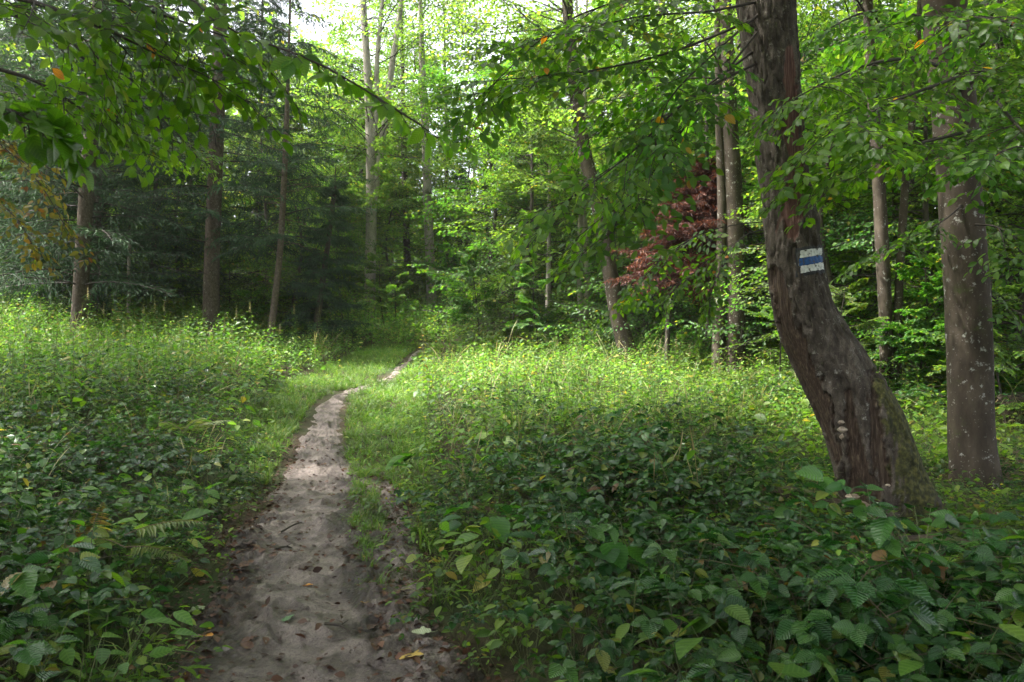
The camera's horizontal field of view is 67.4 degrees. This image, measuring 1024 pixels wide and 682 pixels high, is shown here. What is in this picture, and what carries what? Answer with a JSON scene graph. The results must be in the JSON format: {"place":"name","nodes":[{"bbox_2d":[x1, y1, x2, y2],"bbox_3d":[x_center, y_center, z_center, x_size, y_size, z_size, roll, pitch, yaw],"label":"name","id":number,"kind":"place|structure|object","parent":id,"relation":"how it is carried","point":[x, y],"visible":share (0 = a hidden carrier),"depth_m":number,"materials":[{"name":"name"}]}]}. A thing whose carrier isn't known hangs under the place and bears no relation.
{"place":"outdoors","nodes":[
{"label":"outdoors","id":0,"kind":"place"},
{"bbox_2d":[166,347,483,681],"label":"path","id":1,"kind":"structure","parent":0,"point":[291,646],"depth_m":4.48,"materials":[{"name":"grey soil"}]},
{"bbox_2d":[1,0,1009,288],"label":"sky","id":2,"kind":"structure","parent":0,"point":[306,5],"materials":[{"name":"white"}]},
{"bbox_2d":[0,307,1023,681],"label":"ground","id":3,"kind":"structure","parent":0,"point":[506,669],"depth_m":6.00,"materials":[{"name":"green plant"}]},
{"bbox_2d":[0,139,95,280],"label":"yellowing tree","id":4,"kind":"object","parent":3,"relation":"on","point":[43,212],"visible":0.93,"depth_m":5.72,"materials":[{"name":"green plant"}]},
{"bbox_2d":[0,0,141,316],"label":"spruce tree","id":5,"kind":"object","parent":3,"relation":"on","point":[6,57],"visible":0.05,"depth_m":22.55,"materials":[{"name":"green plant"}]},
{"bbox_2d":[0,125,144,320],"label":"understory tree","id":6,"kind":"object","parent":3,"relation":"on","point":[5,239],"visible":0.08,"depth_m":22.68,"materials":[{"name":"green plant"}]},
{"bbox_2d":[0,0,206,330],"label":"spruce tree","id":7,"kind":"object","parent":3,"relation":"on","point":[98,221],"visible":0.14,"depth_m":21.03,"materials":[{"name":"green plant"}]},
{"bbox_2d":[0,0,218,342],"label":"spruce tree","id":8,"kind":"object","parent":3,"relation":"on","point":[81,277],"visible":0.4,"depth_m":18.84,"materials":[{"name":"green plant"}]},
{"bbox_2d":[0,3,240,186],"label":"hornbeam tree","id":9,"kind":"object","parent":3,"relation":"on","point":[154,150],"visible":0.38,"depth_m":7.12,"materials":[{"name":"green plant"}]},
{"bbox_2d":[58,154,197,319],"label":"understory tree","id":10,"kind":"object","parent":3,"relation":"on","point":[151,188],"visible":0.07,"depth_m":24.42,"materials":[{"name":"green plant"}]},
{"bbox_2d":[0,346,278,681],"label":"bramble undergrowth","id":11,"kind":"object","parent":3,"relation":"on","point":[32,592],"visible":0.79,"depth_m":5.91,"materials":[{"name":"green plant"}]},
{"bbox_2d":[78,519,215,564],"bbox_3d":[-2.165,1.196,4.462,0.845,0.299,0.359,0,0,0],"label":"fern","id":12,"kind":"object","parent":3,"relation":"on","point":[151,529],"visible":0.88,"depth_m":4.42,"materials":[{"name":"green plant"}]},
{"bbox_2d":[56,0,260,316],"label":"spruce tree","id":13,"kind":"object","parent":3,"relation":"on","point":[180,251],"visible":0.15,"depth_m":23.92,"materials":[{"name":"green plant"}]},
{"bbox_2d":[137,261,189,322],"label":"thicket sapling","id":14,"kind":"object","parent":3,"relation":"on","point":[176,301],"visible":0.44,"depth_m":22.59,"materials":[{"name":"green plant"}]},
{"bbox_2d":[103,130,267,323],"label":"understory tree","id":15,"kind":"object","parent":3,"relation":"on","point":[200,266],"visible":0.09,"depth_m":24.48,"materials":[{"name":"green plant"}]},
{"bbox_2d":[100,55,290,317],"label":"understory tree","id":16,"kind":"object","parent":3,"relation":"on","point":[225,205],"visible":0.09,"depth_m":27.27,"materials":[{"name":"green plant"}]},
{"bbox_2d":[159,418,232,431],"bbox_3d":[-3.432,0.907,8.188,0.826,0.122,0.666,0,0,0],"label":"fern","id":17,"kind":"object","parent":3,"relation":"on","point":[197,426],"visible":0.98,"depth_m":8.20,"materials":[{"name":"green plant"}]},
{"bbox_2d":[110,43,296,310],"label":"understory tree","id":18,"kind":"object","parent":3,"relation":"on","point":[224,198],"visible":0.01,"depth_m":30.90,"materials":[{"name":"green plant"}]},
{"bbox_2d":[83,0,349,340],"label":"spruce tree","id":19,"kind":"object","parent":3,"relation":"on","point":[213,213],"visible":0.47,"depth_m":20.85,"materials":[{"name":"green plant"}]},
{"bbox_2d":[0,278,446,681],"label":"herb undergrowth","id":20,"kind":"object","parent":3,"relation":"on","point":[32,339],"visible":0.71,"depth_m":12.10,"materials":[{"name":"green plant"}]},
{"bbox_2d":[0,0,448,191],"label":"overhanging beech","id":21,"kind":"object","parent":3,"relation":"on","point":[54,126],"visible":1,"depth_m":2.92,"materials":[{"name":"green plant"}]},
{"bbox_2d":[220,242,262,320],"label":"thicket sapling","id":22,"kind":"object","parent":3,"relation":"on","point":[228,267],"visible":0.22,"depth_m":25.88,"materials":[{"name":"green plant"}]},
{"bbox_2d":[199,0,303,31],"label":"woodland tree","id":23,"kind":"object","parent":3,"relation":"on","point":[241,13],"visible":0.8,"depth_m":12.19,"materials":[{"name":"green plant"}]},
{"bbox_2d":[168,0,337,320],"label":"spruce tree","id":24,"kind":"object","parent":3,"relation":"on","point":[292,130],"visible":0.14,"depth_m":27.92,"materials":[{"name":"green plant"}]},
{"bbox_2d":[234,278,277,336],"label":"thicket sapling","id":25,"kind":"object","parent":3,"relation":"on","point":[260,309],"visible":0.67,"depth_m":21.86,"materials":[{"name":"green plant"}]},
{"bbox_2d":[176,110,358,315],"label":"understory tree","id":26,"kind":"object","parent":3,"relation":"on","point":[272,215],"visible":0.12,"depth_m":27.73,"materials":[{"name":"green plant"}]},
{"bbox_2d":[182,97,360,328],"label":"understory tree","id":27,"kind":"object","parent":3,"relation":"on","point":[270,260],"visible":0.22,"depth_m":25.57,"materials":[{"name":"green plant"}]},
{"bbox_2d":[29,341,549,681],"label":"grass","id":28,"kind":"structure","parent":3,"relation":"on","point":[381,358],"depth_m":10.96,"materials":[{"name":"green plant"}]},
{"bbox_2d":[211,0,377,350],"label":"slim spruce","id":29,"kind":"object","parent":3,"relation":"on","point":[278,166],"visible":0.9,"depth_m":19.96,"materials":[{"name":"green plant"}]},
{"bbox_2d":[221,147,372,339],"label":"understory tree","id":30,"kind":"object","parent":3,"relation":"on","point":[268,293],"visible":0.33,"depth_m":22.98,"materials":[{"name":"green plant"}]},
{"bbox_2d":[193,30,413,317],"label":"understory tree","id":31,"kind":"object","parent":3,"relation":"on","point":[347,249],"visible":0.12,"depth_m":29.99,"materials":[{"name":"green plant"}]},
{"bbox_2d":[274,166,371,346],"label":"young spruce","id":32,"kind":"object","parent":3,"relation":"on","point":[321,291],"visible":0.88,"depth_m":21.39,"materials":[{"name":"green plant"}]},
{"bbox_2d":[180,469,476,667],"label":"weeds","id":33,"kind":"object","parent":3,"relation":"on","point":[353,513],"visible":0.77,"depth_m":5.61,"materials":[{"name":"green plant"}]},
{"bbox_2d":[234,80,425,316],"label":"understory tree","id":34,"kind":"object","parent":3,"relation":"on","point":[397,241],"visible":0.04,"depth_m":32.50,"materials":[{"name":"green plant"}]},
{"bbox_2d":[148,439,520,681],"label":"leaf litter","id":35,"kind":"object","parent":3,"relation":"on","point":[274,678],"visible":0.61,"depth_m":4.78,"materials":[{"name":"plant"}]},
{"bbox_2d":[233,25,440,318],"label":"understory tree","id":36,"kind":"object","parent":3,"relation":"on","point":[342,45],"visible":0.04,"depth_m":35.80,"materials":[{"name":"green plant"}]},
{"bbox_2d":[289,177,399,322],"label":"understory tree","id":37,"kind":"object","parent":3,"relation":"on","point":[352,234],"visible":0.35,"depth_m":26.76,"materials":[{"name":"green plant"}]},
{"bbox_2d":[228,0,484,325],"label":"forked maple","id":38,"kind":"object","parent":3,"relation":"on","point":[372,166],"visible":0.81,"depth_m":26.86,"materials":[{"name":"green plant"}]},
{"bbox_2d":[285,84,458,318],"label":"understory tree","id":39,"kind":"object","parent":3,"relation":"on","point":[396,249],"visible":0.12,"depth_m":31.84,"materials":[{"name":"green plant"}]},
{"bbox_2d":[352,252,415,330],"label":"thicket sapling","id":40,"kind":"object","parent":3,"relation":"on","point":[370,266],"visible":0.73,"depth_m":25.95,"materials":[{"name":"green plant"}]},
{"bbox_2d":[376,272,419,336],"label":"thicket sapling","id":41,"kind":"object","parent":3,"relation":"on","point":[409,304],"visible":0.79,"depth_m":23.88,"materials":[{"name":"green plant"}]},
{"bbox_2d":[348,173,448,319],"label":"understory tree","id":42,"kind":"object","parent":3,"relation":"on","point":[401,220],"visible":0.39,"depth_m":30.75,"materials":[{"name":"green plant"}]},
{"bbox_2d":[331,0,474,318],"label":"broadleaf tree","id":43,"kind":"object","parent":3,"relation":"on","point":[405,241],"visible":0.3,"depth_m":31.89,"materials":[{"name":"green plant"}]},
{"bbox_2d":[320,0,500,327],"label":"broadleaf tree","id":44,"kind":"object","parent":3,"relation":"on","point":[427,188],"visible":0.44,"depth_m":29.89,"materials":[{"name":"green plant"}]},
{"bbox_2d":[336,34,497,308],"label":"understory tree","id":45,"kind":"object","parent":3,"relation":"on","point":[453,79],"visible":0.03,"depth_m":39.53,"materials":[{"name":"green plant"}]},
{"bbox_2d":[385,452,454,494],"bbox_3d":[-0.860,1.289,7.423,0.650,0.421,0.623,0,0,0],"label":"broad leaved plant","id":46,"kind":"object","parent":3,"relation":"on","point":[403,456],"visible":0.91,"depth_m":7.40,"materials":[{"name":"green plant"}]},
{"bbox_2d":[391,0,499,320],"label":"dark tree","id":47,"kind":"object","parent":3,"relation":"on","point":[447,254],"visible":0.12,"depth_m":35.85,"materials":[{"name":"green plant"}]},
{"bbox_2d":[415,241,487,327],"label":"thicket sapling","id":48,"kind":"object","parent":3,"relation":"on","point":[445,261],"visible":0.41,"depth_m":26.64,"materials":[{"name":"green plant"}]},
{"bbox_2d":[394,128,509,313],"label":"understory tree","id":49,"kind":"object","parent":3,"relation":"on","point":[456,183],"visible":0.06,"depth_m":35.53,"materials":[{"name":"green plant"}]},
{"bbox_2d":[440,250,519,344],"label":"thicket sapling","id":50,"kind":"object","parent":3,"relation":"on","point":[462,311],"visible":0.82,"depth_m":21.73,"materials":[{"name":"green plant"}]},
{"bbox_2d":[440,501,527,558],"bbox_3d":[-0.166,1.348,5.343,0.683,0.366,0.678,0,0,0],"label":"broad leaved plant","id":51,"kind":"object","parent":3,"relation":"on","point":[501,525],"visible":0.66,"depth_m":5.33,"materials":[{"name":"green plant"}]},
{"bbox_2d":[367,60,601,338],"bbox_3d":[-0.647,-4.292,24.795,7.485,9.664,7.406,0,0,36],"label":"understory tree","id":52,"kind":"object","parent":3,"relation":"on","point":[489,258],"visible":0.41,"depth_m":24.59,"materials":[{"name":"green plant"}]},
{"bbox_2d":[376,3,626,314],"bbox_3d":[-0.951,-6.941,31.836,11.249,14.640,10.424,0,-1,44],"label":"understory tree","id":53,"kind":"object","parent":3,"relation":"on","point":[447,237],"visible":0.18,"depth_m":31.17,"materials":[{"name":"green plant"}]},
{"bbox_2d":[1,0,1022,320],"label":"wood","id":54,"kind":"object","parent":3,"relation":"on","point":[323,162],"visible":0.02,"depth_m":47.21,"materials":[{"name":"green plant"}]},
{"bbox_2d":[0,321,1023,681],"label":"ground herbs","id":55,"kind":"object","parent":3,"relation":"on","point":[936,443],"visible":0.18,"depth_m":5.40,"materials":[{"name":"green plant"}]},
{"bbox_2d":[470,256,556,351],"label":"thicket sapling","id":56,"kind":"object","parent":3,"relation":"on","point":[528,331],"visible":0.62,"depth_m":20.44,"materials":[{"name":"green plant"}]},
{"bbox_2d":[406,93,623,350],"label":"understory tree","id":57,"kind":"object","parent":3,"relation":"on","point":[496,199],"visible":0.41,"depth_m":22.23,"materials":[{"name":"green plant"}]},
{"bbox_2d":[434,47,621,316],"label":"understory tree","id":58,"kind":"object","parent":3,"relation":"on","point":[471,241],"visible":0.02,"depth_m":32.88,"materials":[{"name":"green plant"}]},
{"bbox_2d":[502,263,574,351],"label":"thicket sapling","id":59,"kind":"object","parent":3,"relation":"on","point":[535,318],"visible":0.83,"depth_m":20.00,"materials":[{"name":"green plant"}]},
{"bbox_2d":[440,44,642,333],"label":"understory tree","id":60,"kind":"object","parent":3,"relation":"on","point":[526,205],"visible":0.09,"depth_m":26.63,"materials":[{"name":"green plant"}]},
{"bbox_2d":[444,10,659,318],"bbox_3d":[2.340,-6.370,33.018,10.725,16.062,11.793,0,0,22],"label":"understory tree","id":61,"kind":"object","parent":3,"relation":"on","point":[471,229],"visible":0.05,"depth_m":31.38,"materials":[{"name":"green plant"}]},
{"bbox_2d":[489,104,624,341],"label":"young tree","id":62,"kind":"object","parent":3,"relation":"on","point":[548,267],"visible":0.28,"depth_m":21.93,"materials":[{"name":"green plant"}]},
{"bbox_2d":[386,0,753,366],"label":"leaning beech","id":63,"kind":"object","parent":3,"relation":"on","point":[588,168],"visible":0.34,"depth_m":18.46,"materials":[{"name":"green plant"}]},
{"bbox_2d":[503,518,648,617],"bbox_3d":[0.327,1.277,4.136,0.785,0.532,0.399,0,-1,41],"label":"broad leaved plant","id":64,"kind":"object","parent":3,"relation":"on","point":[618,553],"visible":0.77,"depth_m":3.96,"materials":[{"name":"green plant"}]},
{"bbox_2d":[487,0,668,344],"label":"twin stem tree","id":65,"kind":"object","parent":3,"relation":"on","point":[582,221],"visible":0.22,"depth_m":21.95,"materials":[{"name":"green plant"}]},
{"bbox_2d":[501,50,695,334],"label":"understory tree","id":66,"kind":"object","parent":3,"relation":"on","point":[569,205],"visible":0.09,"depth_m":24.81,"materials":[{"name":"green plant"}]},
{"bbox_2d":[492,0,708,334],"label":"understory tree","id":67,"kind":"object","parent":3,"relation":"on","point":[605,93],"visible":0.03,"depth_m":28.55,"materials":[{"name":"green plant"}]},
{"bbox_2d":[505,0,734,324],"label":"woodland tree","id":68,"kind":"object","parent":3,"relation":"on","point":[659,3],"depth_m":29.39,"materials":[{"name":"green plant"}]},
{"bbox_2d":[516,37,765,362],"bbox_3d":[3.827,-3.273,20.839,7.413,10.096,6.741,0,0,-19],"label":"understory tree","id":69,"kind":"object","parent":3,"relation":"on","point":[604,301],"visible":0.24,"depth_m":20.26,"materials":[{"name":"green plant"}]},
{"bbox_2d":[560,12,767,337],"bbox_3d":[5.731,-4.875,23.892,7.971,11.195,8.602,0,0,23],"label":"understory tree","id":70,"kind":"object","parent":3,"relation":"on","point":[685,53],"visible":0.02,"depth_m":23.52,"materials":[{"name":"green plant"}]},
{"bbox_2d":[587,221,764,352],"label":"beech sapling","id":71,"kind":"object","parent":3,"relation":"on","point":[633,306],"visible":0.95,"depth_m":6.91,"materials":[{"name":"green plant"}]},
{"bbox_2d":[603,155,754,369],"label":"tree","id":72,"kind":"object","parent":3,"relation":"on","point":[704,216],"visible":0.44,"depth_m":16.15,"materials":[{"name":"red plant"}]},
{"bbox_2d":[583,87,779,365],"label":"understory tree","id":73,"kind":"object","parent":3,"relation":"on","point":[664,315],"visible":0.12,"depth_m":19.62,"materials":[{"name":"green plant"}]},
{"bbox_2d":[411,0,952,538],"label":"leaning tree","id":74,"kind":"object","parent":3,"relation":"on","point":[861,418],"visible":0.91,"depth_m":5.64,"materials":[{"name":"green plant"}]},
{"bbox_2d":[513,0,852,385],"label":"beech tree","id":75,"kind":"object","parent":3,"relation":"on","point":[729,183],"visible":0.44,"depth_m":15.38,"materials":[{"name":"green plant"}]},
{"bbox_2d":[632,23,744,360],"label":"young tree","id":76,"kind":"object","parent":3,"relation":"on","point":[667,29],"visible":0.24,"depth_m":18.45,"materials":[{"name":"green plant"}]},
{"bbox_2d":[374,287,1023,681],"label":"herb undergrowth","id":77,"kind":"object","parent":3,"relation":"on","point":[532,375],"visible":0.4,"depth_m":10.27,"materials":[{"name":"green plant"}]},
{"bbox_2d":[389,366,1023,681],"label":"bramble undergrowth","id":78,"kind":"object","parent":3,"relation":"on","point":[920,603],"visible":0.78,"depth_m":3.67,"materials":[{"name":"green plant"}]},
{"bbox_2d":[583,0,862,334],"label":"woodland tree","id":79,"kind":"object","parent":3,"relation":"on","point":[712,23],"visible":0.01,"depth_m":24.19,"materials":[{"name":"green plant"}]},
{"bbox_2d":[637,8,872,365],"bbox_3d":[6.583,-3.136,20.155,7.413,10.096,6.741,0,0,-34],"label":"understory tree","id":80,"kind":"object","parent":3,"relation":"on","point":[711,138],"visible":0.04,"depth_m":19.99,"materials":[{"name":"green plant"}]},
{"bbox_2d":[739,306,805,408],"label":"thicket sapling","id":81,"kind":"object","parent":3,"relation":"on","point":[765,313],"visible":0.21,"depth_m":12.46,"materials":[{"name":"green plant"}]},
{"bbox_2d":[713,647,865,681],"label":"broad leaved plant","id":82,"kind":"object","parent":3,"relation":"on","point":[745,675],"visible":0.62,"depth_m":2.72,"materials":[{"name":"green plant"}]},
{"bbox_2d":[653,37,937,371],"bbox_3d":[5.610,-2.544,15.933,5.519,7.750,5.956,0,0,-36],"label":"understory tree","id":83,"kind":"object","parent":3,"relation":"on","point":[753,186],"visible":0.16,"depth_m":15.64,"materials":[{"name":"green plant"}]},
{"bbox_2d":[750,482,845,515],"bbox_3d":[2.471,1.356,6.590,0.906,0.201,0.150,0,-1,42],"label":"fallen log","id":84,"kind":"object","parent":3,"relation":"on","point":[788,488],"visible":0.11,"depth_m":6.56,"materials":[{"name":"green plant"}]},
{"bbox_2d":[679,0,923,392],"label":"slender beech","id":85,"kind":"object","parent":3,"relation":"on","point":[883,275],"visible":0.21,"depth_m":12.46,"materials":[{"name":"green plant"}]},
{"bbox_2d":[673,0,943,355],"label":"understory tree","id":86,"kind":"object","parent":3,"relation":"on","point":[826,19],"visible":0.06,"depth_m":17.78,"materials":[{"name":"green plant"}]},
{"bbox_2d":[604,0,1023,490],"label":"beech tree","id":87,"kind":"object","parent":3,"relation":"on","point":[962,145],"visible":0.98,"depth_m":5.67,"materials":[{"name":"green plant"}]},
{"bbox_2d":[778,278,889,397],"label":"thicket sapling","id":88,"kind":"object","parent":3,"relation":"on","point":[858,307],"visible":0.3,"depth_m":11.95,"materials":[{"name":"green plant"}]},
{"bbox_2d":[690,0,1010,309],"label":"woodland tree","id":89,"kind":"object","parent":3,"relation":"on","point":[858,9],"visible":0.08,"depth_m":20.21,"materials":[{"name":"green plant"}]},
{"bbox_2d":[701,31,1004,385],"bbox_3d":[6.067,-1.616,14.118,5.391,7.343,4.903,0,0,-30],"label":"understory tree","id":90,"kind":"object","parent":3,"relation":"on","point":[828,268],"visible":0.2,"depth_m":14.05,"materials":[{"name":"green plant"}]},
{"bbox_2d":[830,218,922,372],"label":"thicket sapling","id":91,"kind":"object","parent":3,"relation":"on","point":[840,267],"visible":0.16,"depth_m":14.60,"materials":[{"name":"green plant"}]},
{"bbox_2d":[745,2,1023,366],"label":"understory tree","id":92,"kind":"object","parent":3,"relation":"on","point":[919,136],"visible":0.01,"depth_m":16.24,"materials":[{"name":"green plant"}]},
{"bbox_2d":[753,3,1023,388],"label":"understory tree","id":93,"kind":"object","parent":3,"relation":"on","point":[853,242],"visible":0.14,"depth_m":13.76,"materials":[{"name":"green plant"}]},
{"bbox_2d":[865,230,946,402],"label":"thicket sapling","id":94,"kind":"object","parent":3,"relation":"on","point":[905,273],"visible":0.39,"depth_m":12.20,"materials":[{"name":"green plant"}]},
{"bbox_2d":[841,503,980,564],"bbox_3d":[2.263,1.258,4.421,0.597,0.555,0.698,0,0,0],"label":"broad leaved plant","id":95,"kind":"object","parent":3,"relation":"on","point":[969,531],"visible":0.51,"depth_m":4.55,"materials":[{"name":"green plant"}]},
{"bbox_2d":[804,0,1020,362],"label":"understory tree","id":96,"kind":"object","parent":3,"relation":"on","point":[897,5],"visible":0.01,"depth_m":19.19,"materials":[{"name":"green plant"}]},
{"bbox_2d":[823,0,1022,327],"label":"woodland tree","id":97,"kind":"object","parent":3,"relation":"on","point":[1001,2],"visible":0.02,"depth_m":18.23,"materials":[{"name":"green plant"}]},
{"bbox_2d":[849,13,1023,414],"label":"understory tree","id":98,"kind":"object","parent":3,"relation":"on","point":[996,220],"visible":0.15,"depth_m":12.16,"materials":[{"name":"green plant"}]},
{"bbox_2d":[855,0,1023,363],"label":"understory tree","id":99,"kind":"object","parent":3,"relation":"on","point":[1006,90],"visible":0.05,"depth_m":15.82,"materials":[{"name":"green plant"}]},
{"bbox_2d":[899,534,993,563],"bbox_3d":[2.676,1.310,4.742,0.513,0.222,0.191,0,-1,37],"label":"fallen log","id":100,"kind":"object","parent":3,"relation":"on","point":[915,538],"visible":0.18,"depth_m":4.76,"materials":[{"name":"green wood"}]},
{"bbox_2d":[885,255,1023,403],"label":"thicket sapling","id":101,"kind":"object","parent":3,"relation":"on","point":[919,313],"visible":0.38,"depth_m":12.02,"materials":[{"name":"green plant"}]},
{"bbox_2d":[905,0,1023,380],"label":"understory tree","id":102,"kind":"object","parent":3,"relation":"on","point":[1015,192],"visible":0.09,"depth_m":14.81,"materials":[{"name":"green plant"}]},
{"bbox_2d":[926,257,1023,410],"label":"thicket sapling","id":103,"kind":"object","parent":3,"relation":"on","point":[1006,291],"visible":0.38,"depth_m":11.04,"materials":[{"name":"green plant"}]},
{"bbox_2d":[939,204,1023,385],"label":"thicket sapling","id":104,"kind":"object","parent":3,"relation":"on","point":[1020,209],"visible":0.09,"depth_m":13.75,"materials":[{"name":"green plant"}]},
{"bbox_2d":[995,392,1023,428],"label":"fallen log","id":105,"kind":"object","parent":3,"relation":"on","point":[999,398],"visible":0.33,"depth_m":10.79,"materials":[{"name":"green plant"}]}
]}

